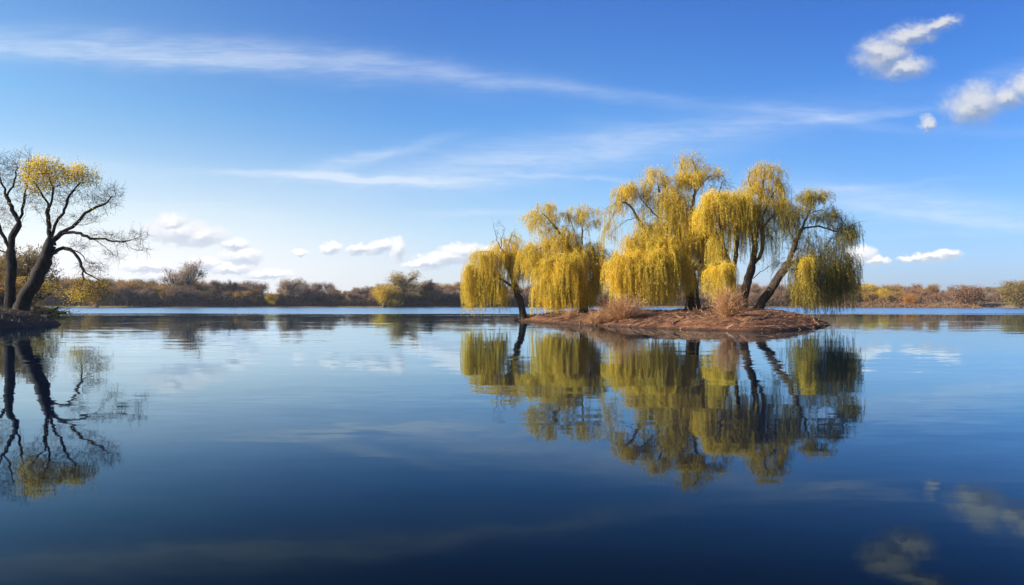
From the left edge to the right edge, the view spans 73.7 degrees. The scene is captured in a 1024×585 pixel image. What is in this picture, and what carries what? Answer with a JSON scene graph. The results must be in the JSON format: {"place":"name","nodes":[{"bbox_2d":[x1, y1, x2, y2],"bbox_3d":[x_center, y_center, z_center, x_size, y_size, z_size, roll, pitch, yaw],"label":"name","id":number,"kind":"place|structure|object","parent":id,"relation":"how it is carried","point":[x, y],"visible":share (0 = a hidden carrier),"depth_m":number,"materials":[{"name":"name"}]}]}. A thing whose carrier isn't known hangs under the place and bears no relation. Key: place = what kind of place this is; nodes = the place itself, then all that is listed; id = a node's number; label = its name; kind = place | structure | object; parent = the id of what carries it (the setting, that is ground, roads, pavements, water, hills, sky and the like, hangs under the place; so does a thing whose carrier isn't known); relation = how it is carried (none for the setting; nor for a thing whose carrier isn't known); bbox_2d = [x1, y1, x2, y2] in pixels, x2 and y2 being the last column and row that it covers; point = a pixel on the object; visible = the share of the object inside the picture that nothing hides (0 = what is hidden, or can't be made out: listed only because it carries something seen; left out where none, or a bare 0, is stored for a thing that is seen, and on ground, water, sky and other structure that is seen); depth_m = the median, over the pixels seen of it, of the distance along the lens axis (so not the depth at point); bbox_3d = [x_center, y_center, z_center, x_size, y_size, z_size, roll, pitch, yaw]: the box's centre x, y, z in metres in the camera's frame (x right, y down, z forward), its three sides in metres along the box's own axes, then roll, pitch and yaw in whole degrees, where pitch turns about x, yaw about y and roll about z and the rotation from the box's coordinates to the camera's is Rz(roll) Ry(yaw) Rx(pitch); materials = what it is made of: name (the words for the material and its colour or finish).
{"place":"outdoors","nodes":[
{"label":"outdoors","id":0,"kind":"place"},
{"bbox_2d":[0,306,60,327],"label":"bank","id":1,"kind":"structure","parent":0,"point":[11,324],"depth_m":55.58,"materials":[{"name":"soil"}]},
{"bbox_2d":[0,252,25,282],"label":"autumn tree","id":2,"kind":"object","parent":1,"relation":"on","point":[5,261],"visible":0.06,"depth_m":125.20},
{"bbox_2d":[0,147,40,308],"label":"bare tree","id":3,"kind":"object","parent":1,"relation":"on","point":[10,277],"visible":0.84,"depth_m":59.95,"materials":[{"name":"brown plant"}]},
{"bbox_2d":[0,280,56,311],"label":"bush","id":4,"kind":"object","parent":1,"relation":"on","point":[18,288],"visible":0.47,"depth_m":107.81,"materials":[{"name":"plant"}]},
{"bbox_2d":[0,243,66,295],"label":"autumn tree","id":5,"kind":"object","parent":1,"relation":"on","point":[30,262],"visible":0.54,"depth_m":116.85,"materials":[{"name":"plant"}]},
{"bbox_2d":[0,276,86,315],"bbox_3d":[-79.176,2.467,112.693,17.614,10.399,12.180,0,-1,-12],"label":"bush","id":6,"kind":"object","parent":1,"relation":"on","point":[42,291],"visible":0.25,"depth_m":111.56,"materials":[{"name":"plant"}]},
{"bbox_2d":[9,151,154,312],"bbox_3d":[-37.734,-5.152,60.304,12.950,14.705,4.501,0,-1,0],"label":"bare tree","id":7,"kind":"object","parent":1,"relation":"on","point":[31,287],"visible":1,"depth_m":59.90,"materials":[{"name":"brown plant"}]},
{"bbox_2d":[0,307,1023,584],"bbox_3d":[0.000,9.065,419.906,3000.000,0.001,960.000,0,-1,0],"label":"lake water","id":8,"kind":"structure","parent":0,"point":[302,445],"depth_m":8.46,"materials":[{"name":"liquid"}]},
{"bbox_2d":[0,0,1023,296],"label":"sky","id":9,"kind":"structure","parent":0,"point":[347,144],"materials":[{"name":"blue"}]},
{"bbox_2d":[38,284,1023,307],"bbox_3d":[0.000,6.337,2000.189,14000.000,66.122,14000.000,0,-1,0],"label":"ground","id":10,"kind":"structure","parent":0,"point":[985,302],"depth_m":403.50,"materials":[{"name":"soil"}]},
{"bbox_2d":[47,279,76,290],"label":"autumn tree","id":11,"kind":"object","parent":10,"relation":"on","point":[69,283],"visible":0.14,"depth_m":424.04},
{"bbox_2d":[50,288,77,304],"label":"autumn tree","id":12,"kind":"object","parent":10,"relation":"on","point":[59,294],"visible":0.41,"depth_m":403.85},
{"bbox_2d":[51,279,84,291],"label":"autumn tree","id":13,"kind":"object","parent":10,"relation":"on","point":[63,283],"visible":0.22,"depth_m":415.62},
{"bbox_2d":[78,279,118,299],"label":"autumn tree","id":14,"kind":"object","parent":10,"relation":"on","point":[103,281],"visible":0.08,"depth_m":414.34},
{"bbox_2d":[78,279,121,307],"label":"autumn tree","id":15,"kind":"object","parent":10,"relation":"on","point":[97,304],"visible":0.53,"depth_m":379.06,"materials":[{"name":"plant"}]},
{"bbox_2d":[101,277,122,283],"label":"autumn tree","id":16,"kind":"object","parent":10,"relation":"on","point":[108,280],"visible":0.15,"depth_m":442.78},
{"bbox_2d":[114,285,140,305],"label":"bare tree","id":17,"kind":"object","parent":10,"relation":"on","point":[126,292],"visible":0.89,"depth_m":389.04,"materials":[{"name":"plant"}]},
{"bbox_2d":[117,279,141,302],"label":"autumn tree","id":18,"kind":"object","parent":10,"relation":"on","point":[133,285],"visible":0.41,"depth_m":403.25,"materials":[{"name":"plant"}]},
{"bbox_2d":[129,278,145,286],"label":"bare tree","id":19,"kind":"object","parent":10,"relation":"on","point":[138,280],"visible":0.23,"depth_m":437.66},
{"bbox_2d":[134,288,152,304],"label":"bare tree","id":20,"kind":"object","parent":10,"relation":"on","point":[143,292],"visible":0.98,"depth_m":393.28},
{"bbox_2d":[131,281,163,289],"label":"autumn tree","id":21,"kind":"object","parent":10,"relation":"on","point":[154,284],"visible":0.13,"depth_m":422.92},
{"bbox_2d":[139,278,157,284],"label":"bare tree","id":22,"kind":"object","parent":10,"relation":"on","point":[153,281],"visible":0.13,"depth_m":441.60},
{"bbox_2d":[146,291,156,301],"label":"bare tree","id":23,"kind":"object","parent":10,"relation":"on","point":[152,295],"visible":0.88,"depth_m":393.50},
{"bbox_2d":[145,285,167,296],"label":"autumn tree","id":24,"kind":"object","parent":10,"relation":"on","point":[158,289],"visible":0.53,"depth_m":408.14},
{"bbox_2d":[158,291,167,305],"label":"autumn tree","id":25,"kind":"object","parent":10,"relation":"on","point":[162,294],"visible":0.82,"depth_m":392.32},
{"bbox_2d":[158,289,176,303],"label":"autumn tree","id":26,"kind":"object","parent":10,"relation":"on","point":[168,294],"visible":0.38,"depth_m":394.60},
{"bbox_2d":[156,267,186,287],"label":"bare tree","id":27,"kind":"object","parent":10,"relation":"on","point":[174,278],"visible":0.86,"depth_m":405.99,"materials":[{"name":"plant"}]},
{"bbox_2d":[161,286,195,303],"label":"bare tree","id":28,"kind":"object","parent":10,"relation":"on","point":[171,290],"visible":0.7,"depth_m":396.10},
{"bbox_2d":[175,288,186,303],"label":"bare tree","id":29,"kind":"object","parent":10,"relation":"on","point":[179,291],"visible":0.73,"depth_m":393.95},
{"bbox_2d":[176,258,209,303],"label":"bare tree","id":30,"kind":"object","parent":10,"relation":"on","point":[190,273],"visible":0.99,"depth_m":407.04,"materials":[{"name":"plant"}]},
{"bbox_2d":[186,285,211,292],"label":"autumn tree","id":31,"kind":"object","parent":10,"relation":"on","point":[199,287],"visible":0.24,"depth_m":412.40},
{"bbox_2d":[191,278,207,289],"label":"autumn tree","id":32,"kind":"object","parent":10,"relation":"on","point":[201,282],"visible":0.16,"depth_m":436.65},
{"bbox_2d":[196,290,207,301],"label":"autumn tree","id":33,"kind":"object","parent":10,"relation":"on","point":[202,292],"visible":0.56,"depth_m":399.35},
{"bbox_2d":[203,283,214,289],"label":"bare tree","id":34,"kind":"object","parent":10,"relation":"on","point":[209,285],"visible":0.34,"depth_m":423.78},
{"bbox_2d":[208,279,218,292],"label":"bare tree","id":35,"kind":"object","parent":10,"relation":"on","point":[213,285],"visible":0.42,"depth_m":438.69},
{"bbox_2d":[211,280,231,295],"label":"bare tree","id":36,"kind":"object","parent":10,"relation":"on","point":[219,283],"visible":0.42,"depth_m":440.25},
{"bbox_2d":[216,284,228,295],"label":"bare tree","id":37,"kind":"object","parent":10,"relation":"on","point":[223,287],"visible":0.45,"depth_m":416.32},
{"bbox_2d":[227,279,239,293],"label":"bare tree","id":38,"kind":"object","parent":10,"relation":"on","point":[234,286],"visible":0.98,"depth_m":409.53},
{"bbox_2d":[225,289,245,297],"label":"bare tree","id":39,"kind":"object","parent":10,"relation":"on","point":[240,291],"visible":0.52,"depth_m":407.24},
{"bbox_2d":[232,290,252,304],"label":"autumn tree","id":40,"kind":"object","parent":10,"relation":"on","point":[247,293],"visible":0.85,"depth_m":403.85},
{"bbox_2d":[237,283,254,291],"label":"bare tree","id":41,"kind":"object","parent":10,"relation":"on","point":[240,287],"visible":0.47,"depth_m":421.58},
{"bbox_2d":[239,280,271,291],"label":"bare tree","id":42,"kind":"object","parent":10,"relation":"on","point":[261,286],"visible":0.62,"depth_m":442.34,"materials":[{"name":"plant"}]},
{"bbox_2d":[250,288,260,295],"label":"autumn tree","id":43,"kind":"object","parent":10,"relation":"on","point":[255,292],"visible":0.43,"depth_m":420.77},
{"bbox_2d":[264,292,279,305],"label":"autumn tree","id":44,"kind":"object","parent":10,"relation":"on","point":[268,296],"visible":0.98,"depth_m":403.57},
{"bbox_2d":[275,277,306,305],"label":"bare tree","id":45,"kind":"object","parent":10,"relation":"on","point":[287,287],"visible":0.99,"depth_m":404.95,"materials":[{"name":"plant"}]},
{"bbox_2d":[289,293,304,305],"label":"bare tree","id":46,"kind":"object","parent":10,"relation":"on","point":[292,296],"visible":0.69,"depth_m":407.71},
{"bbox_2d":[291,279,311,290],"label":"bare tree","id":47,"kind":"object","parent":10,"relation":"on","point":[303,283],"visible":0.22,"depth_m":453.72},
{"bbox_2d":[298,285,315,293],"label":"bare tree","id":48,"kind":"object","parent":10,"relation":"on","point":[307,289],"visible":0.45,"depth_m":422.73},
{"bbox_2d":[302,291,320,305],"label":"bare tree","id":49,"kind":"object","parent":10,"relation":"on","point":[308,294],"visible":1,"depth_m":407.86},
{"bbox_2d":[310,287,318,295],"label":"bare tree","id":50,"kind":"object","parent":10,"relation":"on","point":[314,289],"visible":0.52,"depth_m":431.97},
{"bbox_2d":[309,282,323,289],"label":"bare tree","id":51,"kind":"object","parent":10,"relation":"on","point":[319,285],"visible":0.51,"depth_m":453.76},
{"bbox_2d":[315,290,327,304],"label":"bare tree","id":52,"kind":"object","parent":10,"relation":"on","point":[323,294],"visible":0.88,"depth_m":410.18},
{"bbox_2d":[320,282,335,292],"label":"bare tree","id":53,"kind":"object","parent":10,"relation":"on","point":[332,285],"visible":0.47,"depth_m":456.11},
{"bbox_2d":[325,292,339,303],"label":"bare tree","id":54,"kind":"object","parent":10,"relation":"on","point":[329,296],"visible":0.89,"depth_m":410.57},
{"bbox_2d":[327,287,339,294],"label":"bare tree","id":55,"kind":"object","parent":10,"relation":"on","point":[330,291],"visible":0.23,"depth_m":431.36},
{"bbox_2d":[329,292,341,298],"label":"bare tree","id":56,"kind":"object","parent":10,"relation":"on","point":[337,294],"visible":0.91,"depth_m":412.35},
{"bbox_2d":[343,292,353,300],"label":"bare tree","id":57,"kind":"object","parent":10,"relation":"on","point":[348,296],"visible":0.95,"depth_m":409.42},
{"bbox_2d":[352,293,361,304],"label":"bare tree","id":58,"kind":"object","parent":10,"relation":"on","point":[356,296],"visible":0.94,"depth_m":411.04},
{"bbox_2d":[351,287,377,296],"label":"bare tree","id":59,"kind":"object","parent":10,"relation":"on","point":[362,290],"visible":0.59,"depth_m":430.92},
{"bbox_2d":[368,295,377,304],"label":"bare tree","id":60,"kind":"object","parent":10,"relation":"on","point":[372,298],"visible":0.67,"depth_m":405.23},
{"bbox_2d":[369,284,403,306],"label":"autumn tree","id":61,"kind":"object","parent":10,"relation":"on","point":[383,295],"visible":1,"depth_m":398.12,"materials":[{"name":"plant"}]},
{"bbox_2d":[392,291,404,303],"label":"autumn tree","id":62,"kind":"object","parent":10,"relation":"on","point":[398,299],"visible":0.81,"depth_m":402.94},
{"bbox_2d":[383,269,424,306],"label":"bare tree","id":63,"kind":"object","parent":10,"relation":"on","point":[398,281],"visible":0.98,"depth_m":400.62,"materials":[{"name":"plant"}]},
{"bbox_2d":[411,293,422,300],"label":"autumn tree","id":64,"kind":"object","parent":10,"relation":"on","point":[414,295],"visible":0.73,"depth_m":408.01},
{"bbox_2d":[416,289,437,304],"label":"autumn tree","id":65,"kind":"object","parent":10,"relation":"on","point":[427,294],"visible":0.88,"depth_m":408.12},
{"bbox_2d":[421,279,436,291],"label":"bare tree","id":66,"kind":"object","parent":10,"relation":"on","point":[429,286],"visible":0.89,"depth_m":409.30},
{"bbox_2d":[431,289,444,305],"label":"bare tree","id":67,"kind":"object","parent":10,"relation":"on","point":[436,294],"visible":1,"depth_m":406.90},
{"bbox_2d":[441,288,451,295],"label":"bare tree","id":68,"kind":"object","parent":10,"relation":"on","point":[446,290],"visible":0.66,"depth_m":432.91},
{"bbox_2d":[435,283,459,291],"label":"autumn tree","id":69,"kind":"object","parent":10,"relation":"on","point":[442,287],"visible":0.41,"depth_m":452.34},
{"bbox_2d":[36,290,1015,307],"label":"shore undergrowth","id":70,"kind":"object","parent":10,"relation":"on","point":[452,298],"visible":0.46,"depth_m":401.56,"materials":[{"name":"plant"}]},
{"bbox_2d":[522,287,530,294],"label":"bare tree","id":71,"kind":"object","parent":10,"relation":"on","point":[526,290],"visible":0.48,"depth_m":441.42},
{"bbox_2d":[751,283,759,293],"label":"bare tree","id":72,"kind":"object","parent":10,"relation":"on","point":[754,285],"visible":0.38,"depth_m":447.17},
{"bbox_2d":[750,286,761,294],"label":"bare tree","id":73,"kind":"object","parent":10,"relation":"on","point":[753,290],"visible":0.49,"depth_m":430.35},
{"bbox_2d":[763,283,786,292],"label":"bare tree","id":74,"kind":"object","parent":10,"relation":"on","point":[778,289],"visible":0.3,"depth_m":450.39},
{"bbox_2d":[778,292,791,304],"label":"bare tree","id":75,"kind":"object","parent":10,"relation":"on","point":[783,296],"visible":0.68,"depth_m":405.32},
{"bbox_2d":[849,290,862,302],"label":"autumn tree","id":76,"kind":"object","parent":10,"relation":"on","point":[857,298],"visible":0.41,"depth_m":392.10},
{"bbox_2d":[859,283,878,293],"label":"autumn tree","id":77,"kind":"object","parent":10,"relation":"on","point":[870,286],"visible":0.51,"depth_m":396.62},
{"bbox_2d":[862,291,879,300],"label":"autumn tree","id":78,"kind":"object","parent":10,"relation":"on","point":[870,296],"visible":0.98,"depth_m":389.20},
{"bbox_2d":[861,287,883,293],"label":"autumn tree","id":79,"kind":"object","parent":10,"relation":"on","point":[867,290],"visible":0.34,"depth_m":396.03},
{"bbox_2d":[873,288,890,297],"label":"autumn tree","id":80,"kind":"object","parent":10,"relation":"on","point":[880,292],"visible":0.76,"depth_m":387.91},
{"bbox_2d":[877,293,893,303],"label":"autumn tree","id":81,"kind":"object","parent":10,"relation":"on","point":[886,296],"visible":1,"depth_m":383.93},
{"bbox_2d":[875,284,903,292],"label":"autumn tree","id":82,"kind":"object","parent":10,"relation":"on","point":[885,286],"visible":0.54,"depth_m":411.71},
{"bbox_2d":[887,295,900,300],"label":"autumn tree","id":83,"kind":"object","parent":10,"relation":"on","point":[891,298],"visible":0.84,"depth_m":383.72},
{"bbox_2d":[892,284,904,292],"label":"autumn tree","id":84,"kind":"object","parent":10,"relation":"on","point":[898,289],"visible":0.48,"depth_m":409.04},
{"bbox_2d":[890,291,907,297],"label":"autumn tree","id":85,"kind":"object","parent":10,"relation":"on","point":[895,293],"visible":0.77,"depth_m":392.84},
{"bbox_2d":[903,293,917,304],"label":"autumn tree","id":86,"kind":"object","parent":10,"relation":"on","point":[908,299],"visible":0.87,"depth_m":370.62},
{"bbox_2d":[908,288,919,294],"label":"bare tree","id":87,"kind":"object","parent":10,"relation":"on","point":[911,291],"visible":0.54,"depth_m":393.26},
{"bbox_2d":[911,283,923,292],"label":"bare tree","id":88,"kind":"object","parent":10,"relation":"on","point":[915,286],"visible":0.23,"depth_m":408.85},
{"bbox_2d":[916,294,928,300],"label":"bare tree","id":89,"kind":"object","parent":10,"relation":"on","point":[920,297],"visible":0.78,"depth_m":381.82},
{"bbox_2d":[914,290,933,294],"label":"bare tree","id":90,"kind":"object","parent":10,"relation":"on","point":[921,291],"visible":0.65,"depth_m":391.84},
{"bbox_2d":[919,292,931,300],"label":"bare tree","id":91,"kind":"object","parent":10,"relation":"on","point":[928,294],"visible":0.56,"depth_m":389.09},
{"bbox_2d":[916,283,941,300],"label":"autumn tree","id":92,"kind":"object","parent":10,"relation":"on","point":[932,288],"visible":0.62,"depth_m":397.31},
{"bbox_2d":[928,295,937,302],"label":"bare tree","id":93,"kind":"object","parent":10,"relation":"on","point":[933,297],"visible":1,"depth_m":375.70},
{"bbox_2d":[932,291,949,300],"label":"bare tree","id":94,"kind":"object","parent":10,"relation":"on","point":[939,294],"visible":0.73,"depth_m":382.71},
{"bbox_2d":[940,294,949,301],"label":"bare tree","id":95,"kind":"object","parent":10,"relation":"on","point":[945,297],"visible":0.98,"depth_m":369.97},
{"bbox_2d":[944,283,987,304],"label":"bare tree","id":96,"kind":"object","parent":10,"relation":"on","point":[967,295],"visible":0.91,"depth_m":348.65,"materials":[{"name":"plant"}]},
{"bbox_2d":[984,292,1000,302],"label":"bare tree","id":97,"kind":"object","parent":10,"relation":"on","point":[993,296],"visible":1,"depth_m":361.14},
{"bbox_2d":[983,286,1002,299],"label":"autumn tree","id":98,"kind":"object","parent":10,"relation":"on","point":[989,289],"visible":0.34,"depth_m":377.56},
{"bbox_2d":[990,288,1004,300],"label":"bare tree","id":99,"kind":"object","parent":10,"relation":"on","point":[997,291],"visible":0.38,"depth_m":367.59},
{"bbox_2d":[994,279,1023,307],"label":"autumn tree","id":100,"kind":"object","parent":10,"relation":"on","point":[1016,292],"visible":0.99,"depth_m":324.30,"materials":[{"name":"plant"}]},
{"bbox_2d":[514,306,829,330],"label":"island","id":101,"kind":"structure","parent":0,"point":[747,326],"depth_m":52.24,"materials":[{"name":"soil"}]},
{"bbox_2d":[459,217,538,318],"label":"willow tree","id":102,"kind":"object","parent":101,"relation":"on","point":[486,277],"visible":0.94,"depth_m":74.28,"materials":[{"name":"yellow plant"}]},
{"bbox_2d":[513,199,613,314],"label":"willow tree","id":103,"kind":"object","parent":101,"relation":"on","point":[567,276],"visible":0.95,"depth_m":69.76,"materials":[{"name":"yellow plant"}]},
{"bbox_2d":[559,304,581,318],"bbox_3d":[5.513,1.881,64.899,2.489,1.741,2.302,-1,-1,40],"label":"dry shrub","id":104,"kind":"object","parent":101,"relation":"on","point":[568,314],"visible":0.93,"depth_m":64.73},
{"bbox_2d":[576,306,617,323],"bbox_3d":[7.274,1.720,57.378,4.171,2.278,3.408,0,-1,0],"label":"dry shrub","id":105,"kind":"object","parent":101,"relation":"on","point":[597,317],"visible":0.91,"depth_m":57.20,"materials":[{"name":"plant"}]},
{"bbox_2d":[591,294,622,310],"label":"dry shrub","id":106,"kind":"object","parent":101,"relation":"on","point":[604,299],"visible":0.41,"depth_m":69.82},
{"bbox_2d":[598,291,653,319],"bbox_3d":[9.489,0.855,56.964,4.806,3.022,3.848,0,-1,-26],"label":"dry shrub","id":107,"kind":"object","parent":101,"relation":"on","point":[623,309],"visible":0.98,"depth_m":56.67,"materials":[{"name":"plant"}]},
{"bbox_2d":[595,146,737,309],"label":"willow tree","id":108,"kind":"object","parent":101,"relation":"on","point":[656,257],"visible":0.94,"depth_m":67.67,"materials":[{"name":"yellow plant"}]},
{"bbox_2d":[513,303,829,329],"bbox_3d":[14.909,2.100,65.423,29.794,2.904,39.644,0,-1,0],"label":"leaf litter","id":109,"kind":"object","parent":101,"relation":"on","point":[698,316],"visible":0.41,"depth_m":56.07,"materials":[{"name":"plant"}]},
{"bbox_2d":[689,186,764,302],"bbox_3d":[19.691,-4.349,64.549,7.851,12.520,5.907,1,-1,-43],"label":"willow tree","id":110,"kind":"object","parent":101,"relation":"on","point":[723,208],"visible":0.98,"depth_m":64.26,"materials":[{"name":"yellow plant"}]},
{"bbox_2d":[707,282,752,317],"bbox_3d":[16.268,0.499,50.783,3.836,3.160,3.368,0,-1,0],"label":"dry shrub","id":111,"kind":"object","parent":101,"relation":"on","point":[729,308],"visible":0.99,"depth_m":50.51,"materials":[{"name":"plant"}]},
{"bbox_2d":[725,155,807,307],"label":"willow tree","id":112,"kind":"object","parent":101,"relation":"on","point":[755,184],"visible":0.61,"depth_m":66.66,"materials":[{"name":"yellow plant"}]},
{"bbox_2d":[752,184,866,318],"bbox_3d":[28.026,-3.849,63.836,9.992,12.735,5.963,0,-1,-25],"label":"willow tree","id":113,"kind":"object","parent":101,"relation":"on","point":[807,270],"visible":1,"depth_m":63.37,"materials":[{"name":"yellow plant"}]}
]}

